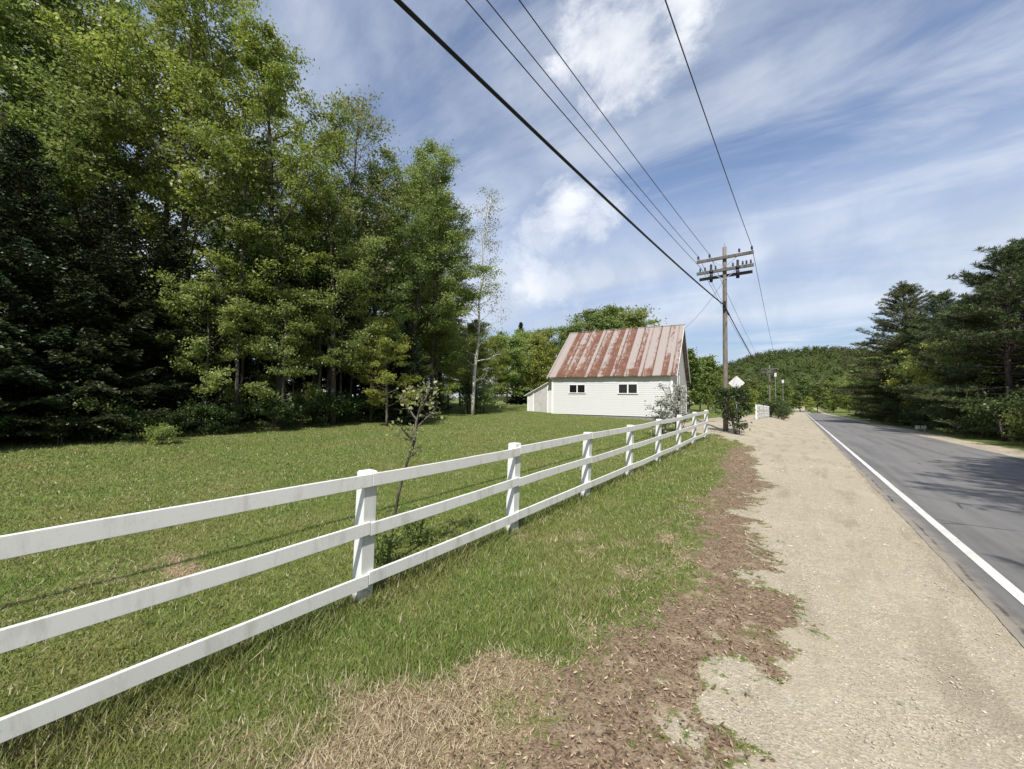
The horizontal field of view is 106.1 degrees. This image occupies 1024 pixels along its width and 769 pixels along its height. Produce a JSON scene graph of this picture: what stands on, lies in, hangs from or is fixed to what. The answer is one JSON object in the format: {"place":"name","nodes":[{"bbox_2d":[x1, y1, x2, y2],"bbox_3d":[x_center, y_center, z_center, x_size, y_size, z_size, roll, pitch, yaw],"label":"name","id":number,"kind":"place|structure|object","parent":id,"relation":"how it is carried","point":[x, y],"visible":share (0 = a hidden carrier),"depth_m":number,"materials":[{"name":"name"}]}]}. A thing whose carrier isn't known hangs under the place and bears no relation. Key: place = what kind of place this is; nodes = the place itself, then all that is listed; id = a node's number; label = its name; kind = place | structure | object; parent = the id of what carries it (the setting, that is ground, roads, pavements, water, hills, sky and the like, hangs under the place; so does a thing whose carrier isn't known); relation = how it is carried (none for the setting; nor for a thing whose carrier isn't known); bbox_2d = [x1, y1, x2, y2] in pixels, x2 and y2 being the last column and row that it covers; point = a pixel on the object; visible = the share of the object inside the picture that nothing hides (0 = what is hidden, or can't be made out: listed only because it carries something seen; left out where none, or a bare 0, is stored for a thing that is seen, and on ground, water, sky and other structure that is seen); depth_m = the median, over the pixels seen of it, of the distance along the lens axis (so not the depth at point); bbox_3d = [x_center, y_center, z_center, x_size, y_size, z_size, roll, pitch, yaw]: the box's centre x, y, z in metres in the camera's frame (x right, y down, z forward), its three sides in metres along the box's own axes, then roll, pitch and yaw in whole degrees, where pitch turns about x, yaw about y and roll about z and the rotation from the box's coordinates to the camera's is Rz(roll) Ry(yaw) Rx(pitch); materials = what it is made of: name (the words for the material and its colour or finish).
{"place":"outdoors","nodes":[
{"label":"outdoors","id":0,"kind":"place"},
{"bbox_2d":[0,403,770,768],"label":"grass","id":1,"kind":"structure","parent":0,"point":[138,701],"depth_m":3.57,"materials":[{"name":"plant"}]},
{"bbox_2d":[0,396,1023,768],"bbox_3d":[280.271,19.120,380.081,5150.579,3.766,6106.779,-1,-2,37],"label":"ground","id":2,"kind":"structure","parent":0,"point":[658,674],"depth_m":3.36,"materials":[{"name":"plant"}]},
{"bbox_2d":[0,0,113,225],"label":"leafy tree","id":3,"kind":"object","parent":2,"relation":"on","point":[38,75],"visible":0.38,"depth_m":13.43,"materials":[{"name":"green plant"}]},
{"bbox_2d":[25,406,91,444],"bbox_3d":[-12.643,1.169,10.788,1.249,1.169,1.219,-1,-3,41],"label":"undergrowth shrub","id":4,"kind":"object","parent":2,"relation":"on","point":[61,420],"visible":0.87,"depth_m":10.66,"materials":[{"name":"green plant"}]},
{"bbox_2d":[0,123,138,441],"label":"spruce tree","id":5,"kind":"object","parent":2,"relation":"on","point":[18,351],"visible":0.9,"depth_m":10.95,"materials":[{"name":"plant"}]},
{"bbox_2d":[0,0,154,251],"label":"leafy tree","id":6,"kind":"object","parent":2,"relation":"on","point":[119,5],"visible":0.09,"depth_m":17.49,"materials":[{"name":"green plant"}]},
{"bbox_2d":[0,0,180,315],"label":"leafy tree","id":7,"kind":"object","parent":2,"relation":"on","point":[8,75],"visible":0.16,"depth_m":13.90,"materials":[{"name":"green plant"}]},
{"bbox_2d":[0,182,202,441],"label":"spruce tree","id":8,"kind":"object","parent":2,"relation":"on","point":[111,262],"visible":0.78,"depth_m":12.04,"materials":[{"name":"plant"}]},
{"bbox_2d":[0,0,203,344],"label":"leafy tree","id":9,"kind":"object","parent":2,"relation":"on","point":[75,135],"visible":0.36,"depth_m":13.94,"materials":[{"name":"green plant"}]},
{"bbox_2d":[52,379,155,440],"bbox_3d":[-12.333,0.833,11.570,2.051,1.967,2.101,0,-2,12],"label":"undergrowth shrub","id":10,"kind":"object","parent":2,"relation":"on","point":[101,403],"visible":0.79,"depth_m":11.38,"materials":[{"name":"green plant"}]},
{"bbox_2d":[1,0,227,301],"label":"leafy tree","id":11,"kind":"object","parent":2,"relation":"on","point":[145,23],"visible":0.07,"depth_m":19.42,"materials":[{"name":"green plant"}]},
{"bbox_2d":[103,404,161,441],"bbox_3d":[-11.496,1.190,11.703,1.316,1.232,1.284,2,-2,-37],"label":"undergrowth shrub","id":12,"kind":"object","parent":2,"relation":"on","point":[146,419],"visible":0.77,"depth_m":11.67,"materials":[{"name":"green plant"}]},
{"bbox_2d":[5,15,265,368],"bbox_3d":[-15.370,-7.193,17.158,8.381,17.867,7.757,1,-2,2],"label":"leafy tree","id":13,"kind":"object","parent":2,"relation":"on","point":[165,215],"visible":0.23,"depth_m":15.81,"materials":[{"name":"green plant"}]},
{"bbox_2d":[136,419,182,444],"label":"bright shrub","id":14,"kind":"object","parent":2,"relation":"on","point":[164,429],"visible":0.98,"depth_m":11.30,"materials":[{"name":"green plant"}]},
{"bbox_2d":[83,220,246,432],"bbox_3d":[-12.784,-2.154,14.152,4.974,7.893,4.643,1,-2,-22],"label":"spruce tree","id":15,"kind":"object","parent":2,"relation":"on","point":[170,261],"visible":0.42,"depth_m":14.13,"materials":[{"name":"plant"}]},
{"bbox_2d":[149,403,195,435],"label":"undergrowth shrub","id":16,"kind":"object","parent":2,"relation":"on","point":[169,418],"visible":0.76,"depth_m":12.74,"materials":[{"name":"green plant"}]},
{"bbox_2d":[60,0,310,422],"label":"leafy tree","id":17,"kind":"object","parent":2,"relation":"on","point":[163,18],"visible":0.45,"depth_m":14.89,"materials":[{"name":"green plant"}]},
{"bbox_2d":[17,0,368,425],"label":"leafy tree","id":18,"kind":"object","parent":2,"relation":"on","point":[174,88],"visible":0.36,"depth_m":15.36,"materials":[{"name":"green plant"}]},
{"bbox_2d":[175,391,233,434],"bbox_3d":[-10.785,1.053,13.455,1.691,1.621,1.732,2,-2,-27],"label":"undergrowth shrub","id":19,"kind":"object","parent":2,"relation":"on","point":[202,408],"visible":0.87,"depth_m":13.32,"materials":[{"name":"green plant"}]},
{"bbox_2d":[141,266,271,428],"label":"leafy tree","id":20,"kind":"object","parent":2,"relation":"on","point":[196,292],"visible":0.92,"depth_m":14.04,"materials":[{"name":"green plant"}]},
{"bbox_2d":[200,404,242,433],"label":"undergrowth shrub","id":21,"kind":"object","parent":2,"relation":"on","point":[221,415],"visible":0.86,"depth_m":13.70,"materials":[{"name":"green plant"}]},
{"bbox_2d":[171,269,273,422],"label":"spruce tree","id":22,"kind":"object","parent":2,"relation":"on","point":[249,366],"visible":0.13,"depth_m":17.35,"materials":[{"name":"plant"}]},
{"bbox_2d":[137,123,315,430],"bbox_3d":[-10.303,-3.995,14.855,5.131,11.766,5.586,1,-2,2],"label":"thin tree","id":23,"kind":"object","parent":2,"relation":"on","point":[240,214],"visible":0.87,"depth_m":14.65,"materials":[{"name":"green plant"}]},
{"bbox_2d":[181,206,299,425],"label":"thin tree","id":24,"kind":"object","parent":2,"relation":"on","point":[249,268],"visible":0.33,"depth_m":15.53,"materials":[{"name":"green plant"}]},
{"bbox_2d":[217,395,263,431],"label":"undergrowth shrub","id":25,"kind":"object","parent":2,"relation":"on","point":[242,408],"visible":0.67,"depth_m":14.44,"materials":[{"name":"green plant"}]},
{"bbox_2d":[156,0,365,426],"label":"leafy tree","id":26,"kind":"object","parent":2,"relation":"on","point":[273,74],"visible":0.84,"depth_m":15.11,"materials":[{"name":"green plant"}]},
{"bbox_2d":[228,305,305,418],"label":"spruce tree","id":27,"kind":"object","parent":2,"relation":"on","point":[264,369],"visible":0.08,"depth_m":19.78,"materials":[{"name":"plant"}]},
{"bbox_2d":[246,391,301,430],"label":"undergrowth shrub","id":28,"kind":"object","parent":2,"relation":"on","point":[276,402],"visible":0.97,"depth_m":14.91,"materials":[{"name":"green plant"}]},
{"bbox_2d":[214,281,335,429],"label":"leafy tree","id":29,"kind":"object","parent":2,"relation":"on","point":[287,310],"visible":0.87,"depth_m":15.43,"materials":[{"name":"green plant"}]},
{"bbox_2d":[221,176,339,395],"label":"thin tree","id":30,"kind":"object","parent":2,"relation":"on","point":[282,250],"visible":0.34,"depth_m":16.40,"materials":[{"name":"green plant"}]},
{"bbox_2d":[245,279,315,395],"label":"leafy tree","id":31,"kind":"object","parent":2,"relation":"on","point":[289,382],"visible":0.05,"depth_m":19.72,"materials":[{"name":"green plant"}]},
{"bbox_2d":[287,390,323,426],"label":"undergrowth shrub","id":32,"kind":"object","parent":2,"relation":"on","point":[306,410],"visible":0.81,"depth_m":16.36,"materials":[{"name":"green plant"}]},
{"bbox_2d":[270,228,352,422],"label":"thin tree","id":33,"kind":"object","parent":2,"relation":"on","point":[313,375],"visible":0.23,"depth_m":17.97,"materials":[{"name":"green plant"}]},
{"bbox_2d":[278,208,365,424],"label":"thin tree","id":34,"kind":"object","parent":2,"relation":"on","point":[322,289],"visible":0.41,"depth_m":17.47,"materials":[{"name":"green plant"}]},
{"bbox_2d":[286,304,360,415],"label":"spruce tree","id":35,"kind":"object","parent":2,"relation":"on","point":[323,372],"visible":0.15,"depth_m":20.96,"materials":[{"name":"plant"}]},
{"bbox_2d":[300,385,349,425],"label":"undergrowth shrub","id":36,"kind":"object","parent":2,"relation":"on","point":[337,404],"visible":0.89,"depth_m":17.13,"materials":[{"name":"green plant"}]},
{"bbox_2d":[263,168,392,424],"bbox_3d":[-8.366,-3.860,17.516,5.449,11.627,6.437,2,-2,-24],"label":"leafy tree","id":37,"kind":"object","parent":2,"relation":"on","point":[330,190],"visible":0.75,"depth_m":17.03,"materials":[{"name":"green plant"}]},
{"bbox_2d":[247,84,419,422],"bbox_3d":[-8.438,-6.500,19.117,8.035,17.006,7.641,3,-3,-42],"label":"leafy tree","id":38,"kind":"object","parent":2,"relation":"on","point":[359,128],"visible":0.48,"depth_m":18.98,"materials":[{"name":"green plant"}]},
{"bbox_2d":[298,238,384,422],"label":"thin tree","id":39,"kind":"object","parent":2,"relation":"on","point":[340,264],"visible":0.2,"depth_m":18.48,"materials":[{"name":"green plant"}]},
{"bbox_2d":[0,410,708,743],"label":"board fence","id":40,"kind":"object","parent":2,"relation":"on","point":[364,530],"visible":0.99,"depth_m":2.97,"materials":[{"name":"paint"}]},
{"bbox_2d":[339,389,370,422],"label":"undergrowth shrub","id":41,"kind":"object","parent":2,"relation":"on","point":[358,404],"visible":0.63,"depth_m":18.59,"materials":[{"name":"green plant"}]},
{"bbox_2d":[322,306,390,413],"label":"spruce tree","id":42,"kind":"object","parent":2,"relation":"on","point":[346,384],"visible":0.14,"depth_m":22.91,"materials":[{"name":"plant"}]},
{"bbox_2d":[284,157,442,420],"bbox_3d":[-7.583,-5.034,20.877,7.828,14.141,6.628,1,-2,-6],"label":"leafy tree","id":43,"kind":"object","parent":2,"relation":"on","point":[414,231],"visible":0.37,"depth_m":20.14,"materials":[{"name":"green plant"}]},
{"bbox_2d":[329,218,421,421],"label":"thin tree","id":44,"kind":"object","parent":2,"relation":"on","point":[387,276],"visible":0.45,"depth_m":19.64,"materials":[{"name":"green plant"}]},
{"bbox_2d":[341,518,415,568],"bbox_3d":[-1.472,1.878,4.419,0.812,0.700,0.923,-1,-3,39],"label":"weed clump","id":45,"kind":"object","parent":2,"relation":"on","point":[380,553],"visible":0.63,"depth_m":4.32,"materials":[{"name":"green plant"}]},
{"bbox_2d":[353,316,424,426],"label":"leafy tree","id":46,"kind":"object","parent":2,"relation":"on","point":[385,350],"visible":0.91,"depth_m":17.88,"materials":[{"name":"green plant"}]},
{"bbox_2d":[350,171,462,338],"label":"leafy tree","id":47,"kind":"object","parent":2,"relation":"on","point":[407,217],"visible":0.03,"depth_m":26.66,"materials":[{"name":"green plant"}]},
{"bbox_2d":[379,319,442,423],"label":"spruce tree","id":48,"kind":"object","parent":2,"relation":"on","point":[413,367],"visible":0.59,"depth_m":19.34,"materials":[{"name":"plant"}]},
{"bbox_2d":[377,497,445,546],"bbox_3d":[-1.358,1.864,5.106,0.866,0.746,0.984,2,-2,-24],"label":"weed clump","id":49,"kind":"object","parent":2,"relation":"on","point":[417,524],"visible":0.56,"depth_m":5.02,"materials":[{"name":"green plant"}]},
{"bbox_2d":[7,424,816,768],"bbox_3d":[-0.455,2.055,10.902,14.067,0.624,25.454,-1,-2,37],"label":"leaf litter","id":50,"kind":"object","parent":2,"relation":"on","point":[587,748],"visible":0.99,"depth_m":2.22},
{"bbox_2d":[385,381,443,563],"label":"sapling","id":51,"kind":"object","parent":2,"relation":"on","point":[422,403],"visible":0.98,"depth_m":4.50,"materials":[{"name":"green plant"}]},
{"bbox_2d":[354,135,476,415],"bbox_3d":[-5.414,-6.151,22.343,5.765,16.455,7.691,-1,-2,32],"label":"leafy tree","id":52,"kind":"object","parent":2,"relation":"on","point":[422,167],"visible":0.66,"depth_m":21.95,"materials":[{"name":"green plant"}]},
{"bbox_2d":[417,316,467,415],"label":"leafy tree","id":53,"kind":"object","parent":2,"relation":"on","point":[442,344],"visible":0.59,"depth_m":24.05,"materials":[{"name":"green plant"}]},
{"bbox_2d":[380,189,505,411],"bbox_3d":[-4.761,-4.839,23.620,7.654,13.826,6.480,0,-2,22],"label":"leafy tree","id":54,"kind":"object","parent":2,"relation":"on","point":[452,217],"visible":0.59,"depth_m":23.70,"materials":[{"name":"green plant"}]},
{"bbox_2d":[406,184,479,412],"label":"leafy tree","id":55,"kind":"object","parent":2,"relation":"on","point":[464,216],"visible":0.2,"depth_m":25.55,"materials":[{"name":"green plant"}]},
{"bbox_2d":[451,375,492,413],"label":"leafy shrub","id":56,"kind":"object","parent":2,"relation":"on","point":[466,391],"visible":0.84,"depth_m":25.93,"materials":[{"name":"green plant"}]},
{"bbox_2d":[445,318,501,409],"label":"leafy tree","id":57,"kind":"object","parent":2,"relation":"on","point":[472,328],"visible":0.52,"depth_m":29.90,"materials":[{"name":"green plant"}]},
{"bbox_2d":[442,182,509,414],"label":"birch tree","id":58,"kind":"object","parent":2,"relation":"on","point":[484,241],"visible":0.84,"depth_m":25.51,"materials":[{"name":"green plant"}]},
{"bbox_2d":[463,381,503,412],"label":"leafy shrub","id":59,"kind":"object","parent":2,"relation":"on","point":[490,396],"visible":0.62,"depth_m":27.35,"materials":[{"name":"green plant"}]},
{"bbox_2d":[476,335,511,403],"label":"leafy tree","id":60,"kind":"object","parent":2,"relation":"on","point":[494,344],"visible":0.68,"depth_m":38.92,"materials":[{"name":"green plant"}]},
{"bbox_2d":[486,331,535,403],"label":"tree","id":61,"kind":"object","parent":2,"relation":"on","point":[515,374],"visible":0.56,"depth_m":45.27,"materials":[{"name":"green plant"}]},
{"bbox_2d":[511,331,561,391],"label":"tree","id":62,"kind":"object","parent":2,"relation":"on","point":[539,340],"visible":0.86,"depth_m":49.14,"materials":[{"name":"green plant"}]},
{"bbox_2d":[525,326,564,386],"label":"tree","id":63,"kind":"object","parent":2,"relation":"on","point":[549,332],"visible":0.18,"depth_m":53.93,"materials":[{"name":"green plant"}]},
{"bbox_2d":[544,316,588,378],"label":"tree","id":64,"kind":"object","parent":2,"relation":"on","point":[578,325],"visible":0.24,"depth_m":49.10,"materials":[{"name":"green plant"}]},
{"bbox_2d":[583,303,628,330],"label":"tree","id":65,"kind":"object","parent":2,"relation":"on","point":[613,310],"visible":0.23,"depth_m":49.00,"materials":[{"name":"green plant"}]},
{"bbox_2d":[524,324,690,420],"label":"barn","id":66,"kind":"structure","parent":2,"relation":"on","point":[619,373],"depth_m":28.16,"materials":[{"name":"paint"}]},
{"bbox_2d":[599,304,666,329],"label":"tree","id":67,"kind":"object","parent":2,"relation":"on","point":[632,319],"visible":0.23,"depth_m":47.73,"materials":[{"name":"green plant"}]},
{"bbox_2d":[644,398,684,434],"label":"silver shrub","id":68,"kind":"object","parent":2,"relation":"on","point":[664,413],"visible":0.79,"depth_m":17.37,"materials":[{"name":"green plant"}]},
{"bbox_2d":[654,382,693,430],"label":"silver shrub","id":69,"kind":"object","parent":2,"relation":"on","point":[679,388],"visible":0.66,"depth_m":19.25,"materials":[{"name":"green plant"}]},
{"bbox_2d":[687,347,717,411],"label":"tree","id":70,"kind":"object","parent":2,"relation":"on","point":[696,377],"visible":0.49,"depth_m":53.33,"materials":[{"name":"green plant"}]},
{"bbox_2d":[691,354,722,410],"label":"tree","id":71,"kind":"object","parent":2,"relation":"on","point":[710,367],"visible":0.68,"depth_m":59.87,"materials":[{"name":"green plant"}]},
{"bbox_2d":[660,406,1023,768],"bbox_3d":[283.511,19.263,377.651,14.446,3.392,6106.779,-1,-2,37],"label":"gravel shoulder","id":72,"kind":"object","parent":2,"relation":"on","point":[799,436],"visible":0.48,"depth_m":2.71},
{"bbox_2d":[697,243,753,430],"bbox_3d":[11.647,-2.491,21.057,2.760,10.648,0.690,-1,-2,37],"label":"utility pole","id":73,"kind":"object","parent":72,"relation":"on","point":[724,257],"visible":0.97,"depth_m":21.03,"materials":[{"name":"brown wood"}]},
{"bbox_2d":[394,0,769,382],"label":"telephone cable","id":74,"kind":"object","parent":73,"relation":"attached to","point":[431,32],"visible":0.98,"depth_m":6.01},
{"bbox_2d":[465,0,758,366],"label":"power wire","id":75,"kind":"object","parent":73,"relation":"attached to","point":[574,126],"visible":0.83,"depth_m":9.13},
{"bbox_2d":[486,0,760,366],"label":"power wire","id":76,"kind":"object","parent":73,"relation":"attached to","point":[584,120],"visible":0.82,"depth_m":9.90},
{"bbox_2d":[519,0,760,360],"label":"power wire","id":77,"kind":"object","parent":73,"relation":"attached to","point":[608,121],"visible":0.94,"depth_m":9.96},
{"bbox_2d":[665,0,777,366],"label":"power wire","id":78,"kind":"object","parent":73,"relation":"attached to","point":[709,128],"visible":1,"depth_m":10.12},
{"bbox_2d":[707,385,756,434],"bbox_3d":[11.561,1.355,20.157,2.286,2.696,2.703,-1,-3,37],"label":"roadside bush","id":79,"kind":"object","parent":72,"relation":"on","point":[736,394],"visible":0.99,"depth_m":20.04,"materials":[{"name":"green plant"}]},
{"bbox_2d":[789,384,812,411],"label":"tree","id":80,"kind":"object","parent":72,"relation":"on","point":[801,388],"visible":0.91,"depth_m":151.37,"materials":[{"name":"green plant"}]},
{"bbox_2d":[647,455,1023,768],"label":"gravel stones","id":81,"kind":"object","parent":72,"relation":"on","point":[874,702],"visible":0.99,"depth_m":2.48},
{"bbox_2d":[828,280,935,424],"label":"pine tree","id":82,"kind":"object","parent":2,"relation":"on","point":[901,292],"visible":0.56,"depth_m":44.81,"materials":[{"name":"green plant"}]},
{"bbox_2d":[864,321,924,423],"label":"pine tree","id":83,"kind":"object","parent":2,"relation":"on","point":[891,399],"visible":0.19,"depth_m":42.62,"materials":[{"name":"green plant"}]},
{"bbox_2d":[881,348,938,412],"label":"tree","id":84,"kind":"object","parent":2,"relation":"on","point":[898,381],"visible":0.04,"depth_m":40.54,"materials":[{"name":"green plant"}]},
{"bbox_2d":[879,288,962,418],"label":"pine tree","id":85,"kind":"object","parent":2,"relation":"on","point":[941,298],"visible":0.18,"depth_m":39.10,"materials":[{"name":"green plant"}]},
{"bbox_2d":[892,350,950,416],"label":"tree","id":86,"kind":"object","parent":2,"relation":"on","point":[915,358],"visible":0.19,"depth_m":37.46,"materials":[{"name":"green plant"}]},
{"bbox_2d":[903,303,986,424],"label":"pine tree","id":87,"kind":"object","parent":2,"relation":"on","point":[924,335],"visible":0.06,"depth_m":34.81,"materials":[{"name":"green plant"}]},
{"bbox_2d":[893,237,1023,438],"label":"pine tree","id":88,"kind":"object","parent":2,"relation":"on","point":[986,284],"visible":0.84,"depth_m":24.58,"materials":[{"name":"green plant"}]},
{"bbox_2d":[925,389,993,435],"bbox_3d":[30.591,1.961,25.860,3.611,3.462,3.699,1,-2,-6],"label":"undergrowth shrub","id":89,"kind":"object","parent":2,"relation":"on","point":[947,410],"visible":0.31,"depth_m":26.17,"materials":[{"name":"green plant"}]},
{"bbox_2d":[902,340,1020,431],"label":"tree","id":90,"kind":"object","parent":2,"relation":"on","point":[927,379],"visible":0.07,"depth_m":33.71,"materials":[{"name":"green plant"}]},
{"bbox_2d":[907,299,1018,428],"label":"pine tree","id":91,"kind":"object","parent":2,"relation":"on","point":[930,364],"visible":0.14,"depth_m":30.68,"materials":[{"name":"green plant"}]},
{"bbox_2d":[915,319,1022,435],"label":"tree","id":92,"kind":"object","parent":2,"relation":"on","point":[991,379],"visible":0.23,"depth_m":27.23,"materials":[{"name":"green plant"}]},
{"bbox_2d":[939,238,1023,436],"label":"pine tree","id":93,"kind":"object","parent":2,"relation":"on","point":[1014,240],"visible":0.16,"depth_m":26.81,"materials":[{"name":"green plant"}]},
{"bbox_2d":[956,384,1023,440],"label":"undergrowth shrub","id":94,"kind":"object","parent":2,"relation":"on","point":[986,410],"visible":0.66,"depth_m":22.26,"materials":[{"name":"green plant"}]},
{"bbox_2d":[981,392,1023,427],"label":"undergrowth shrub","id":95,"kind":"object","parent":2,"relation":"on","point":[1006,405],"visible":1,"depth_m":18.57,"materials":[{"name":"green plant"}]},
{"bbox_2d":[994,402,1023,442],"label":"undergrowth shrub","id":96,"kind":"object","parent":2,"relation":"on","point":[1019,428],"visible":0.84,"depth_m":19.81,"materials":[{"name":"green plant"}]},
{"bbox_2d":[0,0,1023,397],"label":"sky","id":97,"kind":"structure","parent":0,"point":[865,147],"materials":[{"name":"blue"}]},
{"bbox_2d":[698,351,868,406],"bbox_3d":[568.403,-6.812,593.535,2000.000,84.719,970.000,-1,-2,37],"label":"hill","id":98,"kind":"structure","parent":0,"point":[786,379],"depth_m":506.64,"materials":[{"name":"plant"}]},
{"bbox_2d":[461,345,1015,404],"bbox_3d":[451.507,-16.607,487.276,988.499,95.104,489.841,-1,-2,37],"label":"hill forest","id":99,"kind":"object","parent":98,"relation":"on","point":[784,353],"visible":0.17,"depth_m":518.78,"materials":[{"name":"green plant"}]},
{"bbox_2d":[805,413,1023,646],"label":"road","id":100,"kind":"structure","parent":0,"point":[972,498],"depth_m":7.68,"materials":[{"name":"asphalt"}]},
{"bbox_2d":[808,415,1023,604],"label":"edge line","id":101,"kind":"object","parent":100,"relation":"on","point":[1006,584],"visible":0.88,"depth_m":4.80,"materials":[{"name":"paint"}]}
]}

